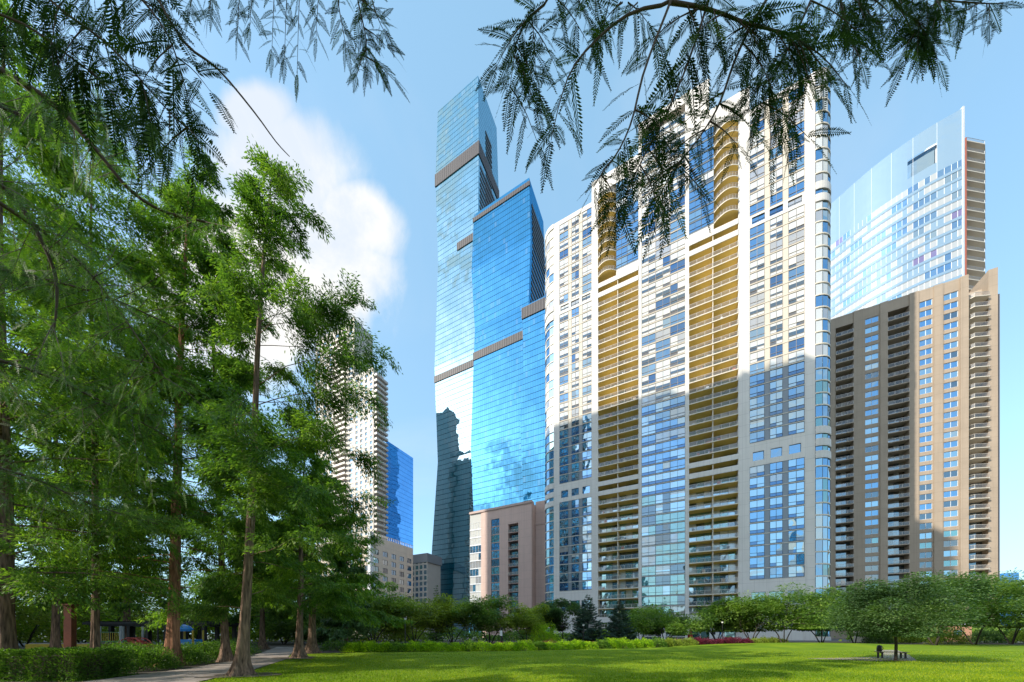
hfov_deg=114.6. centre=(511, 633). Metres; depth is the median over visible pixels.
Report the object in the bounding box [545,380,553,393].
corner window
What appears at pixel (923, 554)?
window
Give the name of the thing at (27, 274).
cypress limb
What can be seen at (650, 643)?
border plant
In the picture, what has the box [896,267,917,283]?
window
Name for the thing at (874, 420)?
window
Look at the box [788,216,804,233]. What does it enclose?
window
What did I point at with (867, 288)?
window
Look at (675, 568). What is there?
window
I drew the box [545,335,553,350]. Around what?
corner window
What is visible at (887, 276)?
window
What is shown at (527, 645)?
border plant
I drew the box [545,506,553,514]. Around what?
corner window
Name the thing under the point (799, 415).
window
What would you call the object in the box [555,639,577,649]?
border plant
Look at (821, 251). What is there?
corner window
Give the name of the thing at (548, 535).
corner window
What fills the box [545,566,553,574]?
corner window
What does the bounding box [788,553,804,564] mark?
window
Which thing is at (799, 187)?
window
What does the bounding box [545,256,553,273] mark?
corner window
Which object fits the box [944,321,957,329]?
window
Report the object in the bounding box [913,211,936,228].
window
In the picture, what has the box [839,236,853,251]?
window
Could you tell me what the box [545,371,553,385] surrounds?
corner window
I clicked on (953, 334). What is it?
window
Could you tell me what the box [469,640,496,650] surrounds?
border plant
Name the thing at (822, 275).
corner window
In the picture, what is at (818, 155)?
corner window
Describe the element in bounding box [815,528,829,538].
corner window
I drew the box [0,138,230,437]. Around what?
cypress limb
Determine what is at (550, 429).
corner window
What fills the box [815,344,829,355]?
corner window
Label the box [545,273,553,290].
corner window
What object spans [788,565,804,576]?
window
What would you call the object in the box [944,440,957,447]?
window
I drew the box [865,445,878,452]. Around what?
window
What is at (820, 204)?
corner window
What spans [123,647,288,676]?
path joints
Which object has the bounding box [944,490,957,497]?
window
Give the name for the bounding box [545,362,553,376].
corner window
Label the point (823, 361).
corner window
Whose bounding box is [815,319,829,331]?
corner window
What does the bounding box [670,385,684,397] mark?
window
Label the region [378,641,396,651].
border plant
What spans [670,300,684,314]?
window
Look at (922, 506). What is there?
window
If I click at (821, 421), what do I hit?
corner window
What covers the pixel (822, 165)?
corner window
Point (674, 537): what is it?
window
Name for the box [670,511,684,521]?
window
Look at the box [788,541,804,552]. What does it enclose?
window
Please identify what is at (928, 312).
window
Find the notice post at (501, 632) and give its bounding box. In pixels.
[500,627,502,642]
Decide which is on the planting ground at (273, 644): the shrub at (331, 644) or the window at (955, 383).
the shrub at (331, 644)
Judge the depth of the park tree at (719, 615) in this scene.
53.95 m
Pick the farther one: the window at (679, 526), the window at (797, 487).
the window at (679, 526)
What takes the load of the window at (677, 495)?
in the apartment tower at (687, 429)
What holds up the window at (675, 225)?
in the apartment tower at (687, 429)
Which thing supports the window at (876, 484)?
in the apartment tower at (915, 431)
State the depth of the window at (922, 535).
102.02 m
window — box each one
[470,522,480,529]
[470,529,480,537]
[470,537,480,545]
[470,545,480,552]
[470,553,480,560]
[470,561,480,568]
[470,569,480,575]
[470,576,480,583]
[470,584,480,591]
[470,592,480,599]
[491,519,498,526]
[491,526,498,534]
[491,535,498,542]
[491,543,498,550]
[491,551,498,558]
[491,559,498,566]
[491,567,498,574]
[491,575,498,581]
[491,583,498,589]
[491,591,498,597]
[545,229,553,247]
[545,238,553,256]
[545,247,553,264]
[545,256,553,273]
[545,264,553,281]
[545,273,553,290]
[545,282,553,299]
[545,291,553,307]
[545,300,553,313]
[545,320,553,333]
[545,326,553,342]
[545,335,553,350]
[545,344,553,359]
[545,353,553,368]
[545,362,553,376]
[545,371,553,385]
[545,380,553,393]
[545,388,553,402]
[545,397,553,411]
[545,406,553,419]
[545,415,553,428]
[545,424,553,436]
[545,433,553,445]
[545,442,553,454]
[545,450,553,462]
[545,459,553,471]
[545,468,553,480]
[545,477,553,486]
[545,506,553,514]
[545,513,553,523]
[545,521,553,531]
[545,530,553,540]
[545,539,553,549]
[545,548,553,557]
[545,557,553,566]
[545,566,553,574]
[545,575,553,583]
[545,583,553,592]
[545,592,553,600]
[670,111,684,127]
[670,122,684,137]
[670,185,684,199]
[670,195,684,210]
[670,206,684,221]
[670,216,684,232]
[670,227,684,242]
[670,237,684,252]
[670,248,684,263]
[670,258,684,273]
[670,269,684,283]
[670,279,684,294]
[670,290,684,304]
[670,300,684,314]
[670,311,684,325]
[670,322,684,335]
[670,332,684,345]
[670,343,684,356]
[670,353,684,366]
[670,364,684,376]
[670,374,684,387]
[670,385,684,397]
[670,395,684,407]
[670,406,684,418]
[670,416,684,428]
[670,427,684,438]
[670,437,684,449]
[670,448,684,459]
[670,458,684,470]
[670,469,684,480]
[670,479,684,490]
[670,490,684,501]
[670,500,684,511]
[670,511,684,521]
[670,521,684,532]
[670,532,684,542]
[670,542,684,552]
[670,553,684,563]
[670,564,684,573]
[670,574,684,583]
[670,585,684,594]
[670,595,684,604]
[670,606,684,614]
[671,132,684,148]
[671,175,684,190]
[750,476,764,488]
[750,488,764,499]
[750,499,764,510]
[750,511,764,522]
[750,522,764,533]
[750,534,764,544]
[750,545,764,556]
[750,557,764,567]
[750,568,764,578]
[751,592,764,602]
[769,591,783,599]
[787,590,801,603]
[788,98,804,113]
[788,120,804,138]
[788,132,804,148]
[788,144,804,161]
[788,156,804,174]
[788,168,804,186]
[788,180,804,197]
[788,204,804,221]
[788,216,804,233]
[788,228,804,245]
[788,240,804,257]
[788,252,804,268]
[788,264,804,280]
[788,276,804,292]
[788,288,804,304]
[788,300,804,316]
[788,313,804,328]
[788,325,804,339]
[788,337,804,351]
[788,349,804,363]
[788,361,804,375]
[788,373,804,387]
[788,385,804,399]
[788,397,804,410]
[788,409,804,422]
[788,421,804,434]
[788,457,804,470]
[788,469,804,481]
[788,481,804,493]
[788,493,804,505]
[788,505,804,517]
[788,517,804,529]
[788,529,804,541]
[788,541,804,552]
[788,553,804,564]
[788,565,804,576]
[791,108,804,124]
[815,75,829,87]
[815,88,829,99]
[815,99,829,111]
[815,111,829,123]
[815,123,829,135]
[815,136,829,148]
[815,148,829,160]
[815,160,829,172]
[815,172,829,182]
[815,188,829,194]
[815,200,829,209]
[815,209,829,221]
[815,221,829,233]
[815,234,829,245]
[815,246,829,257]
[815,258,829,270]
[815,270,829,282]
[815,283,829,294]
[815,295,829,306]
[815,307,829,318]
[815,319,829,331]
[815,332,829,343]
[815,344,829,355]
[815,356,829,367]
[815,368,829,379]
[815,381,829,392]
[815,393,829,404]
[815,405,829,416]
[815,417,829,426]
[815,433,829,438]
[815,445,829,450]
[815,458,829,465]
[815,466,829,477]
[815,479,829,489]
[815,491,829,501]
[815,503,829,514]
[815,515,829,526]
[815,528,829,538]
[815,540,829,550]
[815,552,829,562]
[815,564,829,575]
[815,577,829,587]
[815,630,829,636]
[830,236,842,249]
[830,256,838,266]
[830,277,842,290]
[830,297,838,307]
[832,308,845,318]
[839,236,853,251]
[839,286,853,301]
[846,255,861,271]
[846,298,861,312]
[850,217,866,234]
[854,284,870,299]
[858,298,875,309]
[862,287,880,302]
[865,315,878,324]
[865,325,878,333]
[865,334,878,342]
[865,343,878,351]
[865,352,878,360]
[865,362,878,370]
[865,371,878,379]
[865,380,878,388]
[865,389,878,397]
[865,399,878,406]
[865,408,878,415]
[865,417,878,424]
[865,426,878,433]
[865,436,878,443]
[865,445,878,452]
[865,454,878,461]
[865,463,878,470]
[865,473,878,479]
[865,482,878,488]
[865,491,878,497]
[865,500,878,506]
[865,510,878,516]
[865,519,878,525]
[865,528,878,534]
[865,537,878,543]
[865,546,878,552]
[865,556,878,561]
[865,565,878,570]
[865,574,878,580]
[867,266,885,282]
[871,218,890,236]
[871,272,890,288]
[886,190,906,208]
[886,245,906,261]
[886,257,901,270]
[886,282,906,297]
[891,199,906,213]
[891,205,912,222]
[891,217,906,231]
[891,223,912,241]
[891,260,912,277]
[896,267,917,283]
[902,246,923,262]
[907,189,923,203]
[907,205,929,222]
[907,224,929,240]
[907,236,923,250]
[907,274,923,287]
[913,191,936,209]
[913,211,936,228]
[913,249,936,265]
[913,281,929,291]
[918,169,943,188]
[920,299,931,307]
[920,309,931,317]
[920,318,931,326]
[920,328,931,336]
[920,338,931,346]
[920,348,931,355]
[920,357,931,365]
[920,367,931,374]
[920,377,931,384]
[920,386,931,394]
[920,396,931,403]
[920,406,931,413]
[920,416,931,423]
[920,425,931,432]
[920,435,931,442]
[920,445,931,451]
[920,454,931,461]
[920,464,931,471]
[920,474,931,480]
[920,484,931,490]
[920,493,931,500]
[920,503,931,509]
[920,513,931,519]
[920,523,931,529]
[920,532,931,538]
[920,542,931,548]
[920,552,931,557]
[920,561,931,567]
[924,178,943,194]
[924,262,950,279]
[930,194,950,209]
[930,253,950,267]
[930,270,956,286]
[937,199,961,216]
[937,240,956,254]
[944,169,961,183]
[944,209,961,222]
[944,291,957,300]
[944,301,957,310]
[944,311,957,319]
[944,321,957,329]
[944,331,957,339]
[944,341,957,349]
[944,351,957,359]
[944,361,957,369]
[944,371,957,378]
[944,380,957,388]
[944,390,957,398]
[944,400,957,408]
[944,410,957,418]
[944,420,957,428]
[944,430,957,438]
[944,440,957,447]
[944,450,957,457]
[944,460,957,467]
[944,470,957,477]
[944,480,957,487]
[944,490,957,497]
[944,500,957,506]
[944,510,957,516]
[944,520,957,526]
[944,530,957,536]
[944,540,957,546]
[944,550,957,556]
[944,560,957,566]
[944,570,957,575]
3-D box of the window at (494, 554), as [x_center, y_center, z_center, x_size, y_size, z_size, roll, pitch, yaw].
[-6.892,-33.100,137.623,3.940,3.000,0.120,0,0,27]
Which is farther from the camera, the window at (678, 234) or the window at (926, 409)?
the window at (926, 409)
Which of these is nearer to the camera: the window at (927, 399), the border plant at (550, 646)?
the border plant at (550, 646)
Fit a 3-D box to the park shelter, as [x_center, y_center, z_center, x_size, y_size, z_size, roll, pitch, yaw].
[-36.095,0.225,34.360,13.100,2.950,4.200,0,0,4]
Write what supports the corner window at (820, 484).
in the apartment tower at (687, 429)
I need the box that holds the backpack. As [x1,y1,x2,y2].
[876,645,883,651]
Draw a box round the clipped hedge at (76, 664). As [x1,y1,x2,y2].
[0,646,138,681]
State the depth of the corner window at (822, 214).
80.69 m
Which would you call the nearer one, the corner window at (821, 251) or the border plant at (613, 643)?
the border plant at (613, 643)
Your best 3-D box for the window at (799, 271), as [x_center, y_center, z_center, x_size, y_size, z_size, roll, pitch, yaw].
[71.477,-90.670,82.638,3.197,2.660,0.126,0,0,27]
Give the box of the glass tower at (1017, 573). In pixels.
[1000,572,1018,624]
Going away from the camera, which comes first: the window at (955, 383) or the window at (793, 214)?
the window at (793, 214)
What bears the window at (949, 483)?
in the apartment tower at (915, 431)
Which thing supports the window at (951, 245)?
in the curved tower at (901, 226)
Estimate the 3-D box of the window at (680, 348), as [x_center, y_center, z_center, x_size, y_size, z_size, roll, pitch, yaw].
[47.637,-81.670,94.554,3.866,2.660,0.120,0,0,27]
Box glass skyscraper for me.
[432,76,544,635]
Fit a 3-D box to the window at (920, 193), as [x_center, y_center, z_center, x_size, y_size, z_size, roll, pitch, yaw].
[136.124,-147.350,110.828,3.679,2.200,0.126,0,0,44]
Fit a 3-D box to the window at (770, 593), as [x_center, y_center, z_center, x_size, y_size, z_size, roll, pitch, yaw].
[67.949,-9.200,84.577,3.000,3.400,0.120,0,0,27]
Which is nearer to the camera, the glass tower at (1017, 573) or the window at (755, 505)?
the window at (755, 505)
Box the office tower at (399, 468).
[384,442,412,547]
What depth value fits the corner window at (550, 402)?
112.19 m
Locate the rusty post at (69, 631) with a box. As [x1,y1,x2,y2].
[62,604,78,647]
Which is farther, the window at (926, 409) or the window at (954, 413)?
the window at (926, 409)
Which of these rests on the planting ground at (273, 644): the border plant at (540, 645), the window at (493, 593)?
the border plant at (540, 645)
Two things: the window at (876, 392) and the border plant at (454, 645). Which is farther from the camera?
the window at (876, 392)
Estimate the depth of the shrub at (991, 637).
59.47 m
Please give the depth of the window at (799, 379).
82.58 m
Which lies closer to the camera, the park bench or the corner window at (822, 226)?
the park bench
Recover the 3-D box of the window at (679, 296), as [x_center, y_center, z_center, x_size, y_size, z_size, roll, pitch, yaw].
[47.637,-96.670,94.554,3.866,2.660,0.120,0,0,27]
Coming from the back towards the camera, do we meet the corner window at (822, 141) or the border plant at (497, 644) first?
the corner window at (822, 141)
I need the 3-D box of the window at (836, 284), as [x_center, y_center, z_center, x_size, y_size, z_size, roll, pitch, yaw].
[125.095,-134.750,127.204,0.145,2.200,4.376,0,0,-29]
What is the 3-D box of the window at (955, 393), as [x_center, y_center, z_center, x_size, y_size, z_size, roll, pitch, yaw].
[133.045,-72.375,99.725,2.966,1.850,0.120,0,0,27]
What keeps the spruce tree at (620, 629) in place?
on the planting ground at (273, 644)
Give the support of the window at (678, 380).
in the apartment tower at (687, 429)
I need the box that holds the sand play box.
[25,643,118,648]
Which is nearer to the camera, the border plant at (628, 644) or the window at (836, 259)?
the border plant at (628, 644)
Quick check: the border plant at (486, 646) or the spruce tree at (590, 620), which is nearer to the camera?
the border plant at (486, 646)
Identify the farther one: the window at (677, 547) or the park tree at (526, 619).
the window at (677, 547)
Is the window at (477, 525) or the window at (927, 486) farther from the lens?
the window at (477, 525)
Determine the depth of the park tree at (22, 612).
43.69 m
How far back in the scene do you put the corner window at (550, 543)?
112.19 m
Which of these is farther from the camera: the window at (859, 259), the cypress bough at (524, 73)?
the window at (859, 259)
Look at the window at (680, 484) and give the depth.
94.52 m
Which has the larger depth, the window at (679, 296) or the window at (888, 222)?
the window at (888, 222)
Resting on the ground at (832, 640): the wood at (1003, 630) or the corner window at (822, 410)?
the wood at (1003, 630)
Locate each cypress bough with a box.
[0,0,289,211]
[179,0,329,102]
[325,0,408,100]
[475,0,665,189]
[525,0,885,262]
[792,0,1023,106]
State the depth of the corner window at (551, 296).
112.19 m
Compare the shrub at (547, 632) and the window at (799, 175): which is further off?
the window at (799, 175)
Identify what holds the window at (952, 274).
in the curved tower at (901, 226)
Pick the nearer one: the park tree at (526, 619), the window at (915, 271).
the park tree at (526, 619)
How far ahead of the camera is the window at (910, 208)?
112.87 m
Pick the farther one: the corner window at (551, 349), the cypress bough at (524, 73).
the corner window at (551, 349)
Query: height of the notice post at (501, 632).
2.400 m
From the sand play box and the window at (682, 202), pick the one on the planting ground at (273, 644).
the sand play box
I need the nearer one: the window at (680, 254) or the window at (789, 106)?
the window at (789, 106)
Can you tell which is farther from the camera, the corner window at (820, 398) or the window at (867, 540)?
the window at (867, 540)
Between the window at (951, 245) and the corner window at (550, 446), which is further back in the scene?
the corner window at (550, 446)
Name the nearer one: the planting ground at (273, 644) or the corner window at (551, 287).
the planting ground at (273, 644)
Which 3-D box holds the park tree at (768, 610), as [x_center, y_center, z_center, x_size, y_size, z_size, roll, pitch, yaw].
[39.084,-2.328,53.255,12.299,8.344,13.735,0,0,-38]
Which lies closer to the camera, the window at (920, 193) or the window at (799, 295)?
the window at (799, 295)
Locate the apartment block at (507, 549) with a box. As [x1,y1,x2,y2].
[469,500,544,637]
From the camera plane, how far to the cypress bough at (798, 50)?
1.36 m
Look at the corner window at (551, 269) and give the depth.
112.19 m
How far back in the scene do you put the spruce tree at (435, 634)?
61.88 m
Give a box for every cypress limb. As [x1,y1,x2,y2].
[0,54,230,406]
[0,66,254,266]
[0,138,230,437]
[0,319,214,608]
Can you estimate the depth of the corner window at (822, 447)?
80.69 m
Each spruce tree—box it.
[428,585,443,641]
[566,594,607,643]
[604,601,638,641]
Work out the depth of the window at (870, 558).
107.39 m
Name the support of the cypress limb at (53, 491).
attached to the bald cypress
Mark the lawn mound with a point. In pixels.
(813, 646)
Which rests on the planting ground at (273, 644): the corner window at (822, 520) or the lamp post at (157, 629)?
the lamp post at (157, 629)
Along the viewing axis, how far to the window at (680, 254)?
94.52 m
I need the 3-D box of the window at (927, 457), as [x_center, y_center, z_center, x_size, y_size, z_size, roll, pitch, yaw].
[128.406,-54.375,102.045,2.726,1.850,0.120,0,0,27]
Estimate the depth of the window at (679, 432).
94.52 m
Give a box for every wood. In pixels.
[16,596,431,642]
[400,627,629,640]
[834,622,1022,641]
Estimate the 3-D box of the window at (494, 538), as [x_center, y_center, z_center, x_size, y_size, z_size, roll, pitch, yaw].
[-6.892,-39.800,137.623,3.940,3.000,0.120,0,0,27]
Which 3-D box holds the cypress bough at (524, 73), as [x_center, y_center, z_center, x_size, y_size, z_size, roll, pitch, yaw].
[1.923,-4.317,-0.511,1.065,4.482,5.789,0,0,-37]
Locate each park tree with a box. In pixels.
[15,567,142,642]
[15,587,115,646]
[16,588,42,637]
[27,581,203,640]
[135,571,258,638]
[184,583,288,638]
[250,597,325,643]
[273,595,366,642]
[329,590,419,642]
[378,592,457,641]
[410,593,486,643]
[450,594,516,643]
[491,601,553,641]
[538,598,590,639]
[614,603,675,638]
[626,605,717,638]
[688,599,765,639]
[704,593,807,637]
[728,581,846,642]
[784,592,881,642]
[810,586,900,642]
[819,571,992,659]
[878,570,1023,644]
[900,567,1023,644]
[952,575,1023,643]
[970,582,1023,628]
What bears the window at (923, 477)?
in the apartment tower at (915, 431)
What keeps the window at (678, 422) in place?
in the apartment tower at (687, 429)
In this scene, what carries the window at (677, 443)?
in the apartment tower at (687, 429)
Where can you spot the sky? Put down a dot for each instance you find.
(369, 160)
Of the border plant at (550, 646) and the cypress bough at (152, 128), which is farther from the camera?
the border plant at (550, 646)
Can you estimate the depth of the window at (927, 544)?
101.97 m
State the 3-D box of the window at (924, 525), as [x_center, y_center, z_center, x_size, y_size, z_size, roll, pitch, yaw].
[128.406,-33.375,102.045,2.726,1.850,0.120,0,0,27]
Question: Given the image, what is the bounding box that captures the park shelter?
[82,621,238,644]
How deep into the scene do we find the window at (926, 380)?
102.00 m
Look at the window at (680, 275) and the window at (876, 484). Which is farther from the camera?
the window at (876, 484)
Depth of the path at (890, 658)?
22.34 m
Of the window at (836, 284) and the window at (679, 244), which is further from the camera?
the window at (836, 284)
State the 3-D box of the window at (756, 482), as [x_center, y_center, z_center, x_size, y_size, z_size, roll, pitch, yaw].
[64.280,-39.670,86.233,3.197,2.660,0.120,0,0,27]
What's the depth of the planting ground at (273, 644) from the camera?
43.91 m
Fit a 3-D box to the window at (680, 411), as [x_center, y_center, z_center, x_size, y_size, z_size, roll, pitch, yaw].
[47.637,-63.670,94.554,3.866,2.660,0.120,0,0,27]
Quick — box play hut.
[180,624,203,649]
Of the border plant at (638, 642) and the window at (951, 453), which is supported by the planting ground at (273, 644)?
the border plant at (638, 642)
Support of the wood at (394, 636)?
on the ground at (832, 640)
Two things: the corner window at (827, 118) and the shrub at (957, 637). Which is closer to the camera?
the shrub at (957, 637)
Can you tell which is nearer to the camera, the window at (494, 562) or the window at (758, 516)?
the window at (758, 516)
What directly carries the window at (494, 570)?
in the apartment block at (507, 549)
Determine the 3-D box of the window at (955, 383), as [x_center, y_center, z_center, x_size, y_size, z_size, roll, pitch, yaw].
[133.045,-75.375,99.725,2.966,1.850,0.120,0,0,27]
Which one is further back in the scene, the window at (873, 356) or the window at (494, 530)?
the window at (494, 530)
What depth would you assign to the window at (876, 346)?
107.42 m
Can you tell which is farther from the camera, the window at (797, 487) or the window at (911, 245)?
the window at (911, 245)
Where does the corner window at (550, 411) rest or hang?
in the apartment tower at (687, 429)
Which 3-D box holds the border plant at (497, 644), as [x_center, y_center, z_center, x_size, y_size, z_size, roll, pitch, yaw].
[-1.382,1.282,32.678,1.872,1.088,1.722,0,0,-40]
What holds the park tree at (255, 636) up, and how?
on the planting ground at (273, 644)
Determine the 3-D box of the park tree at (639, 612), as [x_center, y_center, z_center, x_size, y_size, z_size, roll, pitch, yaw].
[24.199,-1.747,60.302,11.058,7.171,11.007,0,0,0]
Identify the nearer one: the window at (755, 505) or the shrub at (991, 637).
the shrub at (991, 637)
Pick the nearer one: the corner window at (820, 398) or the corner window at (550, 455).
the corner window at (820, 398)
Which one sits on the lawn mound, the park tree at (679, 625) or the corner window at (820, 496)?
the park tree at (679, 625)
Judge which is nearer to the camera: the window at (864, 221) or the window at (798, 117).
the window at (798, 117)
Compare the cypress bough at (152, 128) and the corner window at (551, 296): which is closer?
the cypress bough at (152, 128)
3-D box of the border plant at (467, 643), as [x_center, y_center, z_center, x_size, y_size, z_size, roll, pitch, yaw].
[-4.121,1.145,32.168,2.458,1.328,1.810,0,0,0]
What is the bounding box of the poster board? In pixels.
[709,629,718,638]
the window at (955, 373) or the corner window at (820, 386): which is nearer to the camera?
the corner window at (820, 386)
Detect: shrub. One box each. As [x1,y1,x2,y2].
[55,642,135,654]
[80,639,158,651]
[101,643,183,670]
[131,642,215,665]
[181,641,234,661]
[198,641,253,657]
[205,638,263,653]
[318,638,349,650]
[528,620,561,644]
[860,628,893,643]
[887,626,922,642]
[923,630,970,643]
[965,629,1011,642]
[1003,628,1023,642]
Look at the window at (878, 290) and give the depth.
118.49 m
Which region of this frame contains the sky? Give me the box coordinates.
[0,0,1023,633]
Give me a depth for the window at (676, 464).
94.52 m
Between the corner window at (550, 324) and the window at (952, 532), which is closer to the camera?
the window at (952, 532)
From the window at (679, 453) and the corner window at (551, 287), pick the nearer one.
the window at (679, 453)
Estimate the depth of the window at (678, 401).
94.52 m
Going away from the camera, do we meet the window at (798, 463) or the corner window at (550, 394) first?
the window at (798, 463)
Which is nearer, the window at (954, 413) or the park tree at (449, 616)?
the park tree at (449, 616)
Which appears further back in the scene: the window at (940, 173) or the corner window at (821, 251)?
the window at (940, 173)
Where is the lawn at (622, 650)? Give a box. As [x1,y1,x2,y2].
[209,644,1023,681]
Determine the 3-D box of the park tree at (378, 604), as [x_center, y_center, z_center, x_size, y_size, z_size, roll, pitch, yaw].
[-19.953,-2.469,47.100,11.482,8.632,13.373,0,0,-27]
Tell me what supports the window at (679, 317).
in the apartment tower at (687, 429)
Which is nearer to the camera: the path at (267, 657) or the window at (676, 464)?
the path at (267, 657)
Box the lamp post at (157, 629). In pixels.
[154,610,160,645]
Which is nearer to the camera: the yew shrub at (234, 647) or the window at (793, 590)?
the yew shrub at (234, 647)
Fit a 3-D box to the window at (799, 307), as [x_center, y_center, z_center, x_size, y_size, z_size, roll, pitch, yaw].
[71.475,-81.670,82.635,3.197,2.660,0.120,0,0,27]
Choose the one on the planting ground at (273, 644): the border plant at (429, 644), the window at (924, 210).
the border plant at (429, 644)
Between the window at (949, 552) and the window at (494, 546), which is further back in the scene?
the window at (494, 546)
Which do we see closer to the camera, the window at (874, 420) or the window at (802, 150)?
the window at (802, 150)
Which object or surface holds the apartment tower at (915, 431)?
on the ground at (832, 640)
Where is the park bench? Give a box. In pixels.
[874,651,909,658]
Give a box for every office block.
[318,532,412,636]
[413,553,441,634]
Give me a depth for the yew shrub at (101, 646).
17.65 m
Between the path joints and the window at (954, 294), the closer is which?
the path joints
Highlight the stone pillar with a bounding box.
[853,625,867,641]
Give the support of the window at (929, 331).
in the apartment tower at (915, 431)
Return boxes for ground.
[8,640,1023,681]
[18,635,1021,647]
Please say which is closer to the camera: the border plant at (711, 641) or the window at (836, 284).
the border plant at (711, 641)
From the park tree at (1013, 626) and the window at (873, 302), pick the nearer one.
the park tree at (1013, 626)
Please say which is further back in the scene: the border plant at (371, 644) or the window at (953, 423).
the window at (953, 423)
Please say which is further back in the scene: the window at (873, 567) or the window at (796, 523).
the window at (873, 567)
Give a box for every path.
[85,647,293,681]
[808,650,914,660]
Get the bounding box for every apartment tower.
[316,318,387,544]
[545,67,830,640]
[830,267,999,638]
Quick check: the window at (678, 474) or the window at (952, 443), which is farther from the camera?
the window at (952, 443)
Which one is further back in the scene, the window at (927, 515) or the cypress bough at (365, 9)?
the window at (927, 515)
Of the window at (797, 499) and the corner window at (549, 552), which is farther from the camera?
the corner window at (549, 552)
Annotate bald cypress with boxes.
[0,0,200,678]
[0,88,243,654]
[6,297,145,647]
[14,175,302,666]
[44,373,191,645]
[86,137,303,661]
[164,135,402,676]
[194,501,321,648]
[218,436,413,657]
[274,474,358,653]
[303,554,380,645]
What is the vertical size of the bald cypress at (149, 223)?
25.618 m
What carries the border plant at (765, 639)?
on the planting ground at (273, 644)
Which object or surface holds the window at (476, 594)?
in the apartment block at (507, 549)
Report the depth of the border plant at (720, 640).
47.60 m
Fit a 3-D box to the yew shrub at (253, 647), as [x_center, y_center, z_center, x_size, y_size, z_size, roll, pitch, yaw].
[-23.435,1.021,27.507,4.285,1.532,4.189,0,0,44]
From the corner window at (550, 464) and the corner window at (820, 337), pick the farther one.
the corner window at (550, 464)
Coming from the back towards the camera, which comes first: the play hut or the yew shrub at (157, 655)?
the play hut
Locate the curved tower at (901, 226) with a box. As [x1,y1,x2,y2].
[830,106,984,319]
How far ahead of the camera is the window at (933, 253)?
109.54 m
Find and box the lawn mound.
[668,643,1023,649]
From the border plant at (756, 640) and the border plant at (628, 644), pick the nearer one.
the border plant at (628, 644)
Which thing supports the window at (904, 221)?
in the curved tower at (901, 226)
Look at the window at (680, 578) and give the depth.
94.52 m
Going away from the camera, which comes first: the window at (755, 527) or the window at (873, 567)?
the window at (755, 527)
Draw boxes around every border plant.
[341,641,367,652]
[354,640,383,651]
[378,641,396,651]
[384,641,410,651]
[399,640,426,651]
[421,640,438,651]
[424,642,454,651]
[445,642,467,651]
[458,639,479,651]
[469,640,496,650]
[490,641,507,650]
[499,641,520,650]
[510,639,537,650]
[531,640,547,649]
[539,641,563,649]
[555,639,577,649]
[570,639,585,649]
[577,639,598,648]
[594,638,611,648]
[605,637,621,648]
[614,637,636,647]
[631,638,645,647]
[638,638,655,647]
[651,635,667,646]
[661,637,676,645]
[672,638,688,645]
[681,637,698,644]
[694,636,706,644]
[701,638,717,643]
[712,637,725,643]
[722,636,734,643]
[726,636,745,643]
[742,637,753,642]
[749,637,763,642]
[758,635,773,642]
[769,636,779,642]
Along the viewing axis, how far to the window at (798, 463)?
82.58 m
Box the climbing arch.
[115,637,152,646]
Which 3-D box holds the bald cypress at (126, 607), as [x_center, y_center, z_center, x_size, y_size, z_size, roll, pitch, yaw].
[-39.768,-13.501,33.891,10.956,30.402,11.962,0,0,-31]
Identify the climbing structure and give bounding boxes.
[100,626,153,647]
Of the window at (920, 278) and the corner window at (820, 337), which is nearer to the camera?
the corner window at (820, 337)
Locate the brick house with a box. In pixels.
[927,624,971,641]

